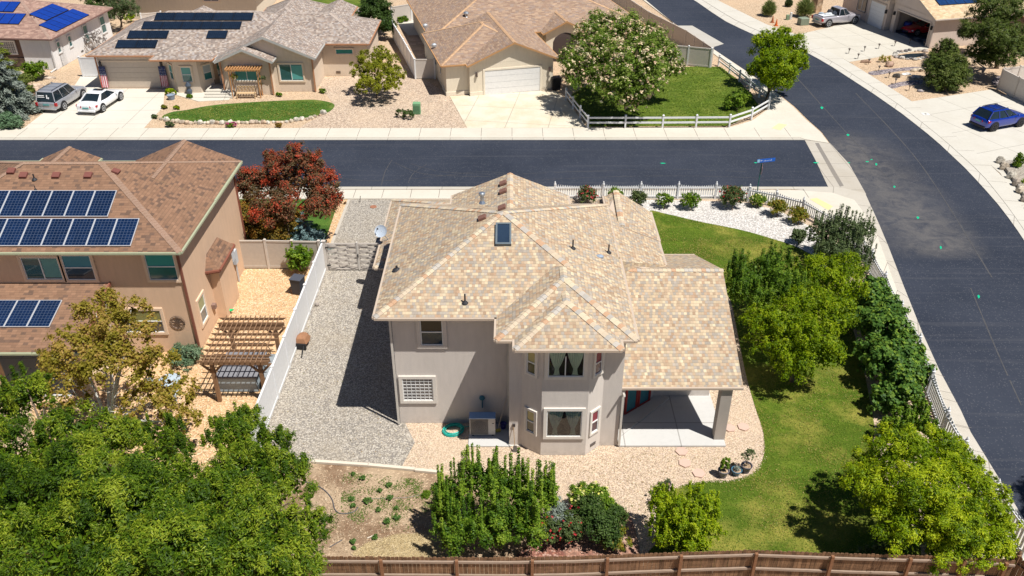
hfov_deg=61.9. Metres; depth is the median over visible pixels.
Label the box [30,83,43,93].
boulder
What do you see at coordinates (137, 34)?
solar panel
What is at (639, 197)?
shrub
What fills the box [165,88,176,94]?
garden plant
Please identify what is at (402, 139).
gutter
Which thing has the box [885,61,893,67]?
boulder
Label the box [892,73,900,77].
boulder
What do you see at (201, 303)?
window
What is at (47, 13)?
solar panel
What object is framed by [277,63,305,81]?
window
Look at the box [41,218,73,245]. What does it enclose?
solar panel
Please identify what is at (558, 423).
window
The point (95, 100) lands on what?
white car
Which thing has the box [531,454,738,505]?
dry litter
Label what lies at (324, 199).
maple tree
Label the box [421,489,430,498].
weed
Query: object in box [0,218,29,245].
solar panel
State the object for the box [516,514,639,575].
mulch bed
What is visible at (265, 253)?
vinyl fence
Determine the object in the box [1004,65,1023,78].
vinyl fence
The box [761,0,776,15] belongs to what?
fountain grass
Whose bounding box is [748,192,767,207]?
rose bush
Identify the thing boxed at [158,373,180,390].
patio table
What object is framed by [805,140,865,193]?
crosspan
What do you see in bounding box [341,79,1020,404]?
paint mark
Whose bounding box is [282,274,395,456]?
dry litter
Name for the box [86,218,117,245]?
solar panel
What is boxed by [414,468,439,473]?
landscape timber
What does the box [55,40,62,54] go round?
window
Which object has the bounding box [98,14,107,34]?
window
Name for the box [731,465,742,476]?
plant pot
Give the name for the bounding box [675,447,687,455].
stepping stone
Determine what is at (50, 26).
solar panel
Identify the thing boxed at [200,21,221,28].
solar panel
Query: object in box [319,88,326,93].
garden plant
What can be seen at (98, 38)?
shrub
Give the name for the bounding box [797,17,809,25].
utility box
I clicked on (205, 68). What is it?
window
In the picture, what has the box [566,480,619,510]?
rose bush
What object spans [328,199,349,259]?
edging
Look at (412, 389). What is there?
window
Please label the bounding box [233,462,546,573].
dirt patch
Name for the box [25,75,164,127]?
driveway
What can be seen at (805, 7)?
fountain grass
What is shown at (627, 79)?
mimosa tree
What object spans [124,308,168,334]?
window
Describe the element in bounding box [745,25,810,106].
round tree
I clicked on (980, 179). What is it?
gutter strip
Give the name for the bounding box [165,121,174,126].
garden plant
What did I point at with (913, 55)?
pond
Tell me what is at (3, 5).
solar panel
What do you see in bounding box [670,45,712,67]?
vinyl fence
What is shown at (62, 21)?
solar panel
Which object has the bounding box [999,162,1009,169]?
planter stone
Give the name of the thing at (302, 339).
wheelbarrow
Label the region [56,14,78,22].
solar panel
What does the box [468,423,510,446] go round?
equipment pad
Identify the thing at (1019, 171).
planter bed
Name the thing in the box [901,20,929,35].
red car
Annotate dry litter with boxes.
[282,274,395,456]
[316,469,526,554]
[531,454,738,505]
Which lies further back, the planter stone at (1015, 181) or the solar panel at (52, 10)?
the solar panel at (52, 10)
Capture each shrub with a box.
[0,111,24,129]
[15,73,36,92]
[20,60,47,78]
[81,0,115,19]
[83,29,106,49]
[122,13,134,20]
[169,341,203,373]
[239,195,307,239]
[283,242,313,270]
[395,108,414,117]
[397,15,408,22]
[429,442,559,556]
[543,495,572,529]
[571,493,629,550]
[602,526,632,551]
[629,190,647,204]
[644,480,728,552]
[652,481,669,493]
[678,190,702,210]
[721,89,752,111]
[767,197,789,217]
[784,0,792,6]
[787,204,809,224]
[789,228,808,244]
[803,203,876,269]
[855,537,889,554]
[870,393,938,441]
[878,54,890,61]
[920,37,972,91]
[1011,152,1023,166]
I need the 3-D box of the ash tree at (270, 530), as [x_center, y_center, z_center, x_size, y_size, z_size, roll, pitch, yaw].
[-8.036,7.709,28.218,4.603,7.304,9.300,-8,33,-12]
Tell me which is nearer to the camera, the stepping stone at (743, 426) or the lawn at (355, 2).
the stepping stone at (743, 426)
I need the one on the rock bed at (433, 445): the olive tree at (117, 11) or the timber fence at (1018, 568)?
the timber fence at (1018, 568)
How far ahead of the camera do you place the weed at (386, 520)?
32.71 m
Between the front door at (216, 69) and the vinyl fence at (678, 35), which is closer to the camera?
the front door at (216, 69)
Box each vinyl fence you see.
[77,56,98,76]
[139,11,160,18]
[239,238,319,268]
[240,240,325,457]
[390,4,412,22]
[391,22,415,78]
[612,0,713,66]
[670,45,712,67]
[996,68,1023,101]
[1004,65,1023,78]
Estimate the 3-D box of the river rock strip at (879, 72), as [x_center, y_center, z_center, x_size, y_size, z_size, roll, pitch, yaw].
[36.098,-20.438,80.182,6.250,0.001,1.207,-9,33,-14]
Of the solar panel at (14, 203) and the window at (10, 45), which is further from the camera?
the window at (10, 45)
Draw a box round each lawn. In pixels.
[0,453,224,575]
[162,100,334,121]
[239,199,336,239]
[311,0,361,6]
[571,67,760,125]
[648,210,920,566]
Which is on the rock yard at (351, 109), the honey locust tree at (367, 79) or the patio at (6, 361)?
the honey locust tree at (367, 79)
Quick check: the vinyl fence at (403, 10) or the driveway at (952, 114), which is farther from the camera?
the vinyl fence at (403, 10)
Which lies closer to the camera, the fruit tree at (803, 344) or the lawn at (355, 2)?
the fruit tree at (803, 344)
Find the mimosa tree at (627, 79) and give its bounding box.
[556,5,688,110]
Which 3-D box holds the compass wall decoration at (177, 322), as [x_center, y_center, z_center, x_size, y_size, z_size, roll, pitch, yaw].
[-16.185,1.675,41.263,0.840,0.840,0.031,0,32,0]
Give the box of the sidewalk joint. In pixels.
[17,10,1019,477]
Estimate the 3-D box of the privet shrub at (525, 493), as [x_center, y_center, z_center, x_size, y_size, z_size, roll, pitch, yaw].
[-0.632,7.829,31.155,4.871,3.999,3.663,0,32,0]
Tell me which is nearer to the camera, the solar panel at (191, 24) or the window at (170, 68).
the window at (170, 68)
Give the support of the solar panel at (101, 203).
on the brown house at (181, 257)
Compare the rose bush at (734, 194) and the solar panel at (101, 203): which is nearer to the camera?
the solar panel at (101, 203)
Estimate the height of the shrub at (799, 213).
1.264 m
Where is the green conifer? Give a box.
[0,43,24,89]
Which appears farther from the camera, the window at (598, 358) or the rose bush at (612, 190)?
the rose bush at (612, 190)
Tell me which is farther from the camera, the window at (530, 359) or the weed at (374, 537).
the window at (530, 359)
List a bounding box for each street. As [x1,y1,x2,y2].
[0,140,827,186]
[646,0,1023,517]
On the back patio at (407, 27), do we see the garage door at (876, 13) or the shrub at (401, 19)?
the shrub at (401, 19)
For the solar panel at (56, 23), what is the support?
on the white house at (27, 38)
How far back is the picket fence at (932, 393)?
37.68 m
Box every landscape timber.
[312,459,368,466]
[367,463,414,471]
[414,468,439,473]
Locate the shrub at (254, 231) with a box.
[239,195,307,239]
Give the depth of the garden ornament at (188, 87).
74.27 m
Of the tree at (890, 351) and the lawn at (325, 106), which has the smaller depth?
the tree at (890, 351)
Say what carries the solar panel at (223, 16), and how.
on the ranch house at (298, 45)
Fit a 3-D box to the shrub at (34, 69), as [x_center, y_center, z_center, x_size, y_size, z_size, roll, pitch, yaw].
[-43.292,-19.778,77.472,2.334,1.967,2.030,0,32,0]
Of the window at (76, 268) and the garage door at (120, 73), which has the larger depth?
the garage door at (120, 73)
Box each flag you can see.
[98,66,108,87]
[158,66,168,87]
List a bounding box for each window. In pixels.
[0,40,18,54]
[16,255,66,281]
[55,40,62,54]
[57,255,99,282]
[66,34,73,47]
[81,23,90,42]
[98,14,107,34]
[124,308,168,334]
[141,255,181,282]
[167,62,175,81]
[178,66,194,83]
[195,289,209,328]
[200,62,214,81]
[202,0,219,1]
[232,65,259,81]
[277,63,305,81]
[334,48,353,55]
[398,376,436,403]
[416,321,446,348]
[524,353,538,378]
[524,406,536,436]
[543,408,585,438]
[544,353,588,379]
[588,406,600,436]
[592,353,604,378]
[856,0,867,12]
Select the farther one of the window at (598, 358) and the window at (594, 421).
the window at (594, 421)
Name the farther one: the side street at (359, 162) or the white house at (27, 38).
the white house at (27, 38)
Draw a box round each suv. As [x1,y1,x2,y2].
[35,82,86,110]
[969,103,1023,131]
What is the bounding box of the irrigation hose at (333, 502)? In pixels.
[305,482,357,513]
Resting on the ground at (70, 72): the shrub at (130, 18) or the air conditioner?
the shrub at (130, 18)
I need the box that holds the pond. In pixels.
[898,53,927,57]
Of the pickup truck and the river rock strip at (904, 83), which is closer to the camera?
the river rock strip at (904, 83)
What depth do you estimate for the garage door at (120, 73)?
75.25 m
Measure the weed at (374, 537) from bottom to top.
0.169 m
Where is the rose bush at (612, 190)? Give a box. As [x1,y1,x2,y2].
[608,186,623,194]
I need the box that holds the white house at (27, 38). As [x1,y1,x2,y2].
[0,0,112,72]
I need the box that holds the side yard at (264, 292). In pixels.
[32,269,309,478]
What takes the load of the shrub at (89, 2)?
on the ground at (70, 72)
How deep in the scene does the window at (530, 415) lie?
35.37 m
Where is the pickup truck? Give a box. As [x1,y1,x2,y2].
[811,5,860,27]
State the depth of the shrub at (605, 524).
31.35 m
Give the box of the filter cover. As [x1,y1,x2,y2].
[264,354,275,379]
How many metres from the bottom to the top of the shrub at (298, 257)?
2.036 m
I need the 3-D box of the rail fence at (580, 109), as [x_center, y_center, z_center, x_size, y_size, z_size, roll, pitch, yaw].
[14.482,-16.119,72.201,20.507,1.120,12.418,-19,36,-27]
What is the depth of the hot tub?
39.39 m
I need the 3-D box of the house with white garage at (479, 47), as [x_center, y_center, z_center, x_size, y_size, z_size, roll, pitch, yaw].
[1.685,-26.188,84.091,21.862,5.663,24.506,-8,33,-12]
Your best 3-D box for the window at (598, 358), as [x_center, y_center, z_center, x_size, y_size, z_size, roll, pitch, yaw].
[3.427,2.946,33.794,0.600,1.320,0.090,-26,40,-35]
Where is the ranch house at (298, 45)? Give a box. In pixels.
[85,0,380,97]
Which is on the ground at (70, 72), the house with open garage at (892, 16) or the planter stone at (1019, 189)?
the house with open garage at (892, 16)
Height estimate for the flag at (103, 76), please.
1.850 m
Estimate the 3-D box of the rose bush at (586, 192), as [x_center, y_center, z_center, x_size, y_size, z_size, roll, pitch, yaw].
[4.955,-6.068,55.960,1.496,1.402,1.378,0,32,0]
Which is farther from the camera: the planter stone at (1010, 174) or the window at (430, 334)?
the planter stone at (1010, 174)
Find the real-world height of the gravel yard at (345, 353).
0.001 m
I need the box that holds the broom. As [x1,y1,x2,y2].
[496,400,505,431]
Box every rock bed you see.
[245,199,1022,575]
[635,200,828,254]
[850,45,1008,100]
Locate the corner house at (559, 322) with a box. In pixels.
[372,173,743,454]
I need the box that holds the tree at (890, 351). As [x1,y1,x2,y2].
[844,274,937,415]
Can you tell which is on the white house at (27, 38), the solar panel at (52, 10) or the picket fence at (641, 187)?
the solar panel at (52, 10)
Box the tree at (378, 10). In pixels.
[354,0,398,34]
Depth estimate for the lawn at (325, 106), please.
70.92 m
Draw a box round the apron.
[679,26,722,46]
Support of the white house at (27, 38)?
on the ground at (70, 72)
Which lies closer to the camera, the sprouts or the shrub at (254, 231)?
the sprouts
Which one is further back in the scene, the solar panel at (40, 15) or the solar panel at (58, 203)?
the solar panel at (40, 15)
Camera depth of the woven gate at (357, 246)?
48.41 m
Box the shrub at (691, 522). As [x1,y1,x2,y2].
[644,480,728,552]
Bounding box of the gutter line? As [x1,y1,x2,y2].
[815,143,843,186]
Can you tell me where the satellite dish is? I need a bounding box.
[374,225,388,240]
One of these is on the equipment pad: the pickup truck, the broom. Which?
the broom
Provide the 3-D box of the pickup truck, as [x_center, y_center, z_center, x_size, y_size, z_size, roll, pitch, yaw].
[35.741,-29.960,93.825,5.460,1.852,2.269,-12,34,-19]
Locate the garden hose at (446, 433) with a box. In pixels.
[442,423,469,436]
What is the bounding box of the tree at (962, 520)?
[837,418,1022,575]
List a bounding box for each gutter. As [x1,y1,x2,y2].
[0,138,804,139]
[263,187,817,189]
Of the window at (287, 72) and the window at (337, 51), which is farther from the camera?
the window at (337, 51)
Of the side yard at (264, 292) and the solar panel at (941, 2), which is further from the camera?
the solar panel at (941, 2)
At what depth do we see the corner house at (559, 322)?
36.15 m
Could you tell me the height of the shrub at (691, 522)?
2.867 m
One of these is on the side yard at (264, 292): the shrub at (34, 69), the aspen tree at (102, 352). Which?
the aspen tree at (102, 352)
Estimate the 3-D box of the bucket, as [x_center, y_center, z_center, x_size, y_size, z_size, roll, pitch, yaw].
[-0.380,6.022,37.306,0.300,0.270,0.292,0,32,0]
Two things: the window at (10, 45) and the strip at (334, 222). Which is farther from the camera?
the window at (10, 45)
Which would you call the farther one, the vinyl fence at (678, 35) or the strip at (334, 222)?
the vinyl fence at (678, 35)
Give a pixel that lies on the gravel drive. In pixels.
(362, 221)
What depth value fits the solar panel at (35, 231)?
39.22 m
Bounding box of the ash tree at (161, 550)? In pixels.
[73,453,240,575]
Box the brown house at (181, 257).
[0,139,246,400]
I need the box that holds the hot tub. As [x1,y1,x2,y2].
[216,343,270,391]
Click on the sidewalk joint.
(603, 130)
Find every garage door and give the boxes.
[98,60,164,87]
[483,65,541,94]
[866,0,887,29]
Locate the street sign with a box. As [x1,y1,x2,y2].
[757,158,774,189]
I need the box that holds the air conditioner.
[469,412,495,435]
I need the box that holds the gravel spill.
[674,434,766,489]
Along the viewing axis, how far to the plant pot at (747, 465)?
34.85 m
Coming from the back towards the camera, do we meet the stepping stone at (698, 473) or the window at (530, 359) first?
the stepping stone at (698, 473)
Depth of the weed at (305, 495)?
33.84 m
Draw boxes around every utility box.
[412,102,420,114]
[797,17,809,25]
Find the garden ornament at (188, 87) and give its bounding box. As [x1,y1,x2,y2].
[185,82,191,93]
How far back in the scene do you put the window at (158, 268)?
39.70 m
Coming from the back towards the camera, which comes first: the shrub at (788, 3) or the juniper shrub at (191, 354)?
the shrub at (788, 3)
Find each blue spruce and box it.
[0,54,45,121]
[287,211,333,249]
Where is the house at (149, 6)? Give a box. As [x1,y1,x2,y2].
[108,0,276,18]
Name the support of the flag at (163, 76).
attached to the ranch house at (298, 45)
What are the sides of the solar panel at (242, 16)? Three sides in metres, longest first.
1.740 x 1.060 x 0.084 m
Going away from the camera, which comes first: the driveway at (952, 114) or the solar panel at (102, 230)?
the solar panel at (102, 230)
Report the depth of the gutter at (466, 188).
58.20 m
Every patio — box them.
[0,355,74,396]
[397,20,417,34]
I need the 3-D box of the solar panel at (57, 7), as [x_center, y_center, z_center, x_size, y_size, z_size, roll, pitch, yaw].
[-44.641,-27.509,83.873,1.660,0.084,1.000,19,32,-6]
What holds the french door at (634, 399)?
in the corner house at (559, 322)
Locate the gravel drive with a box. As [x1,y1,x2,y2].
[329,199,391,269]
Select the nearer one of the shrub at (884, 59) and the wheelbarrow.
the wheelbarrow
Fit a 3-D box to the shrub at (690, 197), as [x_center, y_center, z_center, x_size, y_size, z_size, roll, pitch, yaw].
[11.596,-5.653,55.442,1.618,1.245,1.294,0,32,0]
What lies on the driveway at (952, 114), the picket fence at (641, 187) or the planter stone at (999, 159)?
the planter stone at (999, 159)
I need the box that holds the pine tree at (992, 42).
[956,0,1023,68]
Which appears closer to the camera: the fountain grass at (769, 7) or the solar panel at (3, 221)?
the solar panel at (3, 221)
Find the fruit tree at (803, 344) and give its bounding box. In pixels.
[736,295,846,384]
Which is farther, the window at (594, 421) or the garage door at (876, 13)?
the garage door at (876, 13)
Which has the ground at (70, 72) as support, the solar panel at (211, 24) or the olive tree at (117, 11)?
the olive tree at (117, 11)
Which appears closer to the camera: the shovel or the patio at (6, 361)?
the shovel
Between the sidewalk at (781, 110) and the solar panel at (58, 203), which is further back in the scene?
the sidewalk at (781, 110)
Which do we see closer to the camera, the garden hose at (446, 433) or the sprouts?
the sprouts
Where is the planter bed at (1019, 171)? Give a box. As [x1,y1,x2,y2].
[1001,160,1023,194]
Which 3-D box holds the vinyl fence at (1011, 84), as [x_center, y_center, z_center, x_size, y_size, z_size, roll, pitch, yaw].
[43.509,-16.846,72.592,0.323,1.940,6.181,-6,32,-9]
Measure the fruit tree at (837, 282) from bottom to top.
4.787 m
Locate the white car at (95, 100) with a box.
[76,88,123,112]
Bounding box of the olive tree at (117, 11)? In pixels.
[100,0,139,26]
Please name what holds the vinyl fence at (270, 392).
on the gravel yard at (345, 353)
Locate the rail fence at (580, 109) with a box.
[565,54,771,127]
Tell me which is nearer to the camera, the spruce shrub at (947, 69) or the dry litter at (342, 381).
the dry litter at (342, 381)
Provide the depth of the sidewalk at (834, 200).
56.94 m
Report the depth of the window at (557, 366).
33.52 m
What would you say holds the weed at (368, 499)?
on the dirt patch
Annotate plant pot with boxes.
[664,478,670,486]
[718,457,730,478]
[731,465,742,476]
[740,447,757,473]
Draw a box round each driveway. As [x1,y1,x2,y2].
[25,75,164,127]
[450,91,586,127]
[802,19,928,61]
[912,90,1023,208]
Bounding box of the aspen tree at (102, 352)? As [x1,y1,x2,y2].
[32,286,203,435]
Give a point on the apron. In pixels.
(706, 38)
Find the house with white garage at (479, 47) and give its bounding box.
[406,0,644,95]
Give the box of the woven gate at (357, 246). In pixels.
[322,240,378,270]
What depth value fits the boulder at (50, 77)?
78.08 m
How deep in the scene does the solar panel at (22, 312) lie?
38.68 m
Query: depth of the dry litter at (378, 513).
33.20 m
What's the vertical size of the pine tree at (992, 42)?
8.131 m
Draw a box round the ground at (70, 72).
[0,0,1023,538]
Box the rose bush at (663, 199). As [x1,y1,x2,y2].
[654,192,674,208]
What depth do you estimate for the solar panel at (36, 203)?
40.23 m
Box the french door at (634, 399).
[624,390,650,414]
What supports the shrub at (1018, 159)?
on the planter bed at (1019, 171)
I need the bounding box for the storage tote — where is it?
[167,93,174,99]
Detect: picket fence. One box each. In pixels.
[554,181,855,247]
[859,240,1023,557]
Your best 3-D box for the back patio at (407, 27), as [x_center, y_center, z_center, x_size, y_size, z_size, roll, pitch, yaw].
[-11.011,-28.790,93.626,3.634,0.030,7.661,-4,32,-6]
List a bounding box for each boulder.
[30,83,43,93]
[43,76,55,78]
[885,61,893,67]
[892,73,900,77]
[911,68,923,71]
[911,75,921,78]
[992,76,999,84]
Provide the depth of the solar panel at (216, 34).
75.32 m
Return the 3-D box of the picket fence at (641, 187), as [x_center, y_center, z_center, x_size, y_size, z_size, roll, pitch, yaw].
[12.415,-5.723,55.313,19.036,1.300,4.454,12,34,18]
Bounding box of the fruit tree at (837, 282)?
[776,250,872,335]
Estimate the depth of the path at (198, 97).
73.60 m
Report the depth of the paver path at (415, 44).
87.14 m
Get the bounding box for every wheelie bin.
[288,273,304,294]
[551,75,561,89]
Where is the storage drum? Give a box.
[902,21,912,31]
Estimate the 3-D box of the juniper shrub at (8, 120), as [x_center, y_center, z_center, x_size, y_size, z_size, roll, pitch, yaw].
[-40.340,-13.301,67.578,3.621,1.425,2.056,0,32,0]
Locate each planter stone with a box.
[996,156,1004,163]
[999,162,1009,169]
[1006,171,1016,178]
[1011,178,1020,186]
[1015,185,1023,193]
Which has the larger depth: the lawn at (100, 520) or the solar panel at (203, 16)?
the solar panel at (203, 16)
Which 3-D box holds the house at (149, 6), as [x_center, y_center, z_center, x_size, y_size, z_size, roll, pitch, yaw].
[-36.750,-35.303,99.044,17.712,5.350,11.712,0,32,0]
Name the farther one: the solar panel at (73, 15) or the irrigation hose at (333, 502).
the solar panel at (73, 15)
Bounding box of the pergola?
[197,315,285,401]
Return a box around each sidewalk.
[0,0,827,142]
[238,190,1023,560]
[703,0,1023,228]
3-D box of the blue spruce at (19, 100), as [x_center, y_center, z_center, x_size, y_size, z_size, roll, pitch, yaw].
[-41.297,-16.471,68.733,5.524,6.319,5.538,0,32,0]
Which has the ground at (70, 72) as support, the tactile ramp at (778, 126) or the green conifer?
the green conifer
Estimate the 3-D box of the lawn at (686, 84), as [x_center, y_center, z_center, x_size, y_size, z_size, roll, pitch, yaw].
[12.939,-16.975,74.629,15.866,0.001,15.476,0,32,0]
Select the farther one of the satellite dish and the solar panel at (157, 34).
the solar panel at (157, 34)
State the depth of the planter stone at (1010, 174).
59.34 m
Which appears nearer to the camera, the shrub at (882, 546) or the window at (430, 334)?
the shrub at (882, 546)
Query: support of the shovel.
on the rock bed at (433, 445)
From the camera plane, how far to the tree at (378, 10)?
88.87 m
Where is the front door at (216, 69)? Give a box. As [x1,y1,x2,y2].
[210,59,221,84]
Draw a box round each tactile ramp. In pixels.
[772,123,785,129]
[811,198,832,209]
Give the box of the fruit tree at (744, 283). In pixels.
[724,239,811,312]
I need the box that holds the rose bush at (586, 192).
[576,184,598,203]
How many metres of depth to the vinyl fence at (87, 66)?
78.10 m
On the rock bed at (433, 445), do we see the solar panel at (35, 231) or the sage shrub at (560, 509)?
the sage shrub at (560, 509)
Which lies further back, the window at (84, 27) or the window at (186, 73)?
the window at (84, 27)
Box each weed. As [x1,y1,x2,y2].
[299,492,313,499]
[362,497,372,503]
[371,534,377,539]
[383,517,389,523]
[386,495,393,499]
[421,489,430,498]
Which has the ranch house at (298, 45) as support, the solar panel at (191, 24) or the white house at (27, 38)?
the solar panel at (191, 24)
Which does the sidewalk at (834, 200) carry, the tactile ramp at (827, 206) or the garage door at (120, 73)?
the tactile ramp at (827, 206)
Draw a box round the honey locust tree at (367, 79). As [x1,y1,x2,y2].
[349,45,406,98]
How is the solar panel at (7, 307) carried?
on the brown house at (181, 257)
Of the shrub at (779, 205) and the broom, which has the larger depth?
the shrub at (779, 205)
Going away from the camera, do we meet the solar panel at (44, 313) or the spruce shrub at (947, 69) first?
the solar panel at (44, 313)
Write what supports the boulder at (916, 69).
on the rock bed at (984, 75)
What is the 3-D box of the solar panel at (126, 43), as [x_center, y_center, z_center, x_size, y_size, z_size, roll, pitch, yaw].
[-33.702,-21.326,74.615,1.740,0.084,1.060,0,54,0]
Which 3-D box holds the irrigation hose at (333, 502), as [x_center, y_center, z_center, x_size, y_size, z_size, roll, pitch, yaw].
[-7.450,8.320,33.924,3.038,0.043,0.668,19,37,27]
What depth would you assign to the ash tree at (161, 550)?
23.20 m
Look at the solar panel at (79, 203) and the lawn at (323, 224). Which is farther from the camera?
the lawn at (323, 224)
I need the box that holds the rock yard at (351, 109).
[300,64,466,127]
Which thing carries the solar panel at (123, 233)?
on the brown house at (181, 257)
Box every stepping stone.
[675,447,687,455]
[679,458,690,467]
[692,468,704,477]
[726,424,734,431]
[737,422,749,430]
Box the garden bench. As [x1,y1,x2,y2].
[236,86,256,98]
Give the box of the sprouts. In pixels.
[341,472,432,530]
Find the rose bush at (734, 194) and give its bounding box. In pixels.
[718,185,747,210]
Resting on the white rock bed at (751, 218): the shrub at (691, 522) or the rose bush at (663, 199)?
the rose bush at (663, 199)
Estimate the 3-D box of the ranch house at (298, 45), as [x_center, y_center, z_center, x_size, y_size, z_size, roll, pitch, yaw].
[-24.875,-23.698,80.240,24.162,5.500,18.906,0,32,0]
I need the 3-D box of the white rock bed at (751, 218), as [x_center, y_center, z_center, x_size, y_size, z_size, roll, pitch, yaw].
[14.117,-4.475,54.536,12.947,0.001,5.226,18,36,27]
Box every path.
[172,89,229,101]
[402,35,425,58]
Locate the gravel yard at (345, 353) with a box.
[260,270,414,465]
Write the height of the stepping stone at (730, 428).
0.050 m
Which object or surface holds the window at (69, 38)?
in the white house at (27, 38)
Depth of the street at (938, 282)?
52.11 m
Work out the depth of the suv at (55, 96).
70.58 m
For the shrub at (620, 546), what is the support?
on the mulch bed at (585, 546)
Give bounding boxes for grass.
[162,101,319,119]
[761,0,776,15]
[794,0,815,16]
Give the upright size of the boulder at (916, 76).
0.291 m
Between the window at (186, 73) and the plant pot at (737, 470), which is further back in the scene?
the window at (186, 73)
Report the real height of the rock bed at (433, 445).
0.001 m
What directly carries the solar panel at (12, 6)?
on the white house at (27, 38)
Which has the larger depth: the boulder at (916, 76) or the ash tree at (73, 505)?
the boulder at (916, 76)
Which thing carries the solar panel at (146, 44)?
attached to the ranch house at (298, 45)
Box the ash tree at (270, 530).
[182,400,338,575]
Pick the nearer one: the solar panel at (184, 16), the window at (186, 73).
the window at (186, 73)
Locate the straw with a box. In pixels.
[351,531,444,559]
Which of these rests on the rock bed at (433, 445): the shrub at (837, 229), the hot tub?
the shrub at (837, 229)
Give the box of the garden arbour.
[224,65,262,97]
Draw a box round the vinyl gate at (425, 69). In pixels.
[413,58,435,78]
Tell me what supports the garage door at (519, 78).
in the house with white garage at (479, 47)
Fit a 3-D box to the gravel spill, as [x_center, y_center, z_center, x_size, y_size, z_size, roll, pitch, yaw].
[8.884,7.568,35.125,5.865,0.057,1.488,-21,37,-30]
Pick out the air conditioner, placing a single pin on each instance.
(482, 423)
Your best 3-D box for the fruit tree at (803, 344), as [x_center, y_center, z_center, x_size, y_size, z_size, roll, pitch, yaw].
[12.636,2.633,39.305,3.659,4.214,5.210,-22,38,-31]
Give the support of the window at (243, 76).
in the ranch house at (298, 45)
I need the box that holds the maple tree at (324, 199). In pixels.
[236,140,346,238]
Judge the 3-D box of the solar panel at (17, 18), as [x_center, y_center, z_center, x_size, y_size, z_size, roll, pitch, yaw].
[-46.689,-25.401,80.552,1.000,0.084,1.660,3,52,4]
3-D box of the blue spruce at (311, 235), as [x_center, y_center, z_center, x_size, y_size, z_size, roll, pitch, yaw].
[-12.101,-3.071,49.849,2.938,3.060,2.956,15,35,22]
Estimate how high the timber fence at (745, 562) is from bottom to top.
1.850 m
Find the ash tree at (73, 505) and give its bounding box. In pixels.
[0,362,203,575]
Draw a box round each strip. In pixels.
[325,199,347,242]
[694,0,1023,239]
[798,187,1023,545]
[868,67,923,74]
[888,80,931,88]
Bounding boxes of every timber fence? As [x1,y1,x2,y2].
[229,549,1015,575]
[1009,551,1023,575]
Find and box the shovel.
[513,427,516,451]
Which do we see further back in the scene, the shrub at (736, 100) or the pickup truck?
the pickup truck
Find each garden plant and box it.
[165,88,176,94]
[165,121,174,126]
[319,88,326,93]
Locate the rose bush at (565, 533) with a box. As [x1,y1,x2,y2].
[533,505,584,543]
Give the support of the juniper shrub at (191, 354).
on the side yard at (264, 292)
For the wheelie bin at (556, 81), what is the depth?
75.03 m
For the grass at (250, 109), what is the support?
on the lawn at (325, 106)
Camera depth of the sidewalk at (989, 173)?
70.59 m
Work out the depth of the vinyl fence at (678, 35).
88.25 m
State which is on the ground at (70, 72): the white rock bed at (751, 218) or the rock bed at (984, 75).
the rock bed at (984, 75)
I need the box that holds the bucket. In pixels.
[500,421,506,429]
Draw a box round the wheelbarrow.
[296,332,310,357]
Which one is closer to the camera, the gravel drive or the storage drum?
the gravel drive
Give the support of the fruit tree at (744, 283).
on the lawn at (825, 537)
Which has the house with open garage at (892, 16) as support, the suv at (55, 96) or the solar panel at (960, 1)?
the solar panel at (960, 1)
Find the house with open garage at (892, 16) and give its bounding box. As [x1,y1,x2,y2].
[812,0,1023,47]
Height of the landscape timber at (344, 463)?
0.130 m
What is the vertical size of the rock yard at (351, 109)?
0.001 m
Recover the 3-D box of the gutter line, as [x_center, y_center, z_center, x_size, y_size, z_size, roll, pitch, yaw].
[22.927,-9.007,61.793,0.319,0.001,7.859,2,32,4]
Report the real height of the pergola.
2.520 m
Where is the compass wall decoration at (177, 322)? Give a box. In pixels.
[170,315,184,328]
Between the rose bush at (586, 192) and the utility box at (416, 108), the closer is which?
the rose bush at (586, 192)
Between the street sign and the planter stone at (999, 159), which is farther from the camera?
the planter stone at (999, 159)
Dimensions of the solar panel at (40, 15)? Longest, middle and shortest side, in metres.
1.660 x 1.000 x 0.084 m
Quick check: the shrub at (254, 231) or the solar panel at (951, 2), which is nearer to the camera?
the shrub at (254, 231)
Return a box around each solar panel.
[0,1,10,11]
[0,13,15,23]
[0,190,9,211]
[0,190,30,216]
[0,218,7,235]
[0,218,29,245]
[0,300,17,326]
[3,1,20,11]
[4,300,39,326]
[8,13,25,23]
[19,218,51,245]
[20,190,52,216]
[27,300,61,326]
[29,11,51,20]
[36,9,56,17]
[39,22,61,31]
[41,6,62,14]
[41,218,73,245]
[42,190,73,216]
[45,19,67,28]
[47,3,68,12]
[51,17,72,25]
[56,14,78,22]
[62,11,83,19]
[63,218,95,245]
[64,190,94,216]
[68,9,88,17]
[86,190,116,216]
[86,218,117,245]
[108,218,139,245]
[115,40,137,47]
[127,30,148,38]
[135,40,157,47]
[141,21,162,28]
[147,30,168,38]
[154,13,175,19]
[161,21,182,28]
[174,13,194,19]
[181,21,202,28]
[193,13,214,19]
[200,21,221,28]
[206,30,227,38]
[213,13,233,19]
[220,21,241,28]
[232,13,253,19]
[936,0,948,4]
[945,0,956,4]
[955,0,965,3]
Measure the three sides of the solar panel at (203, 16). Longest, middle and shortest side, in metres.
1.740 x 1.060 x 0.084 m
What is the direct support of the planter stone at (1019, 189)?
on the planter bed at (1019, 171)

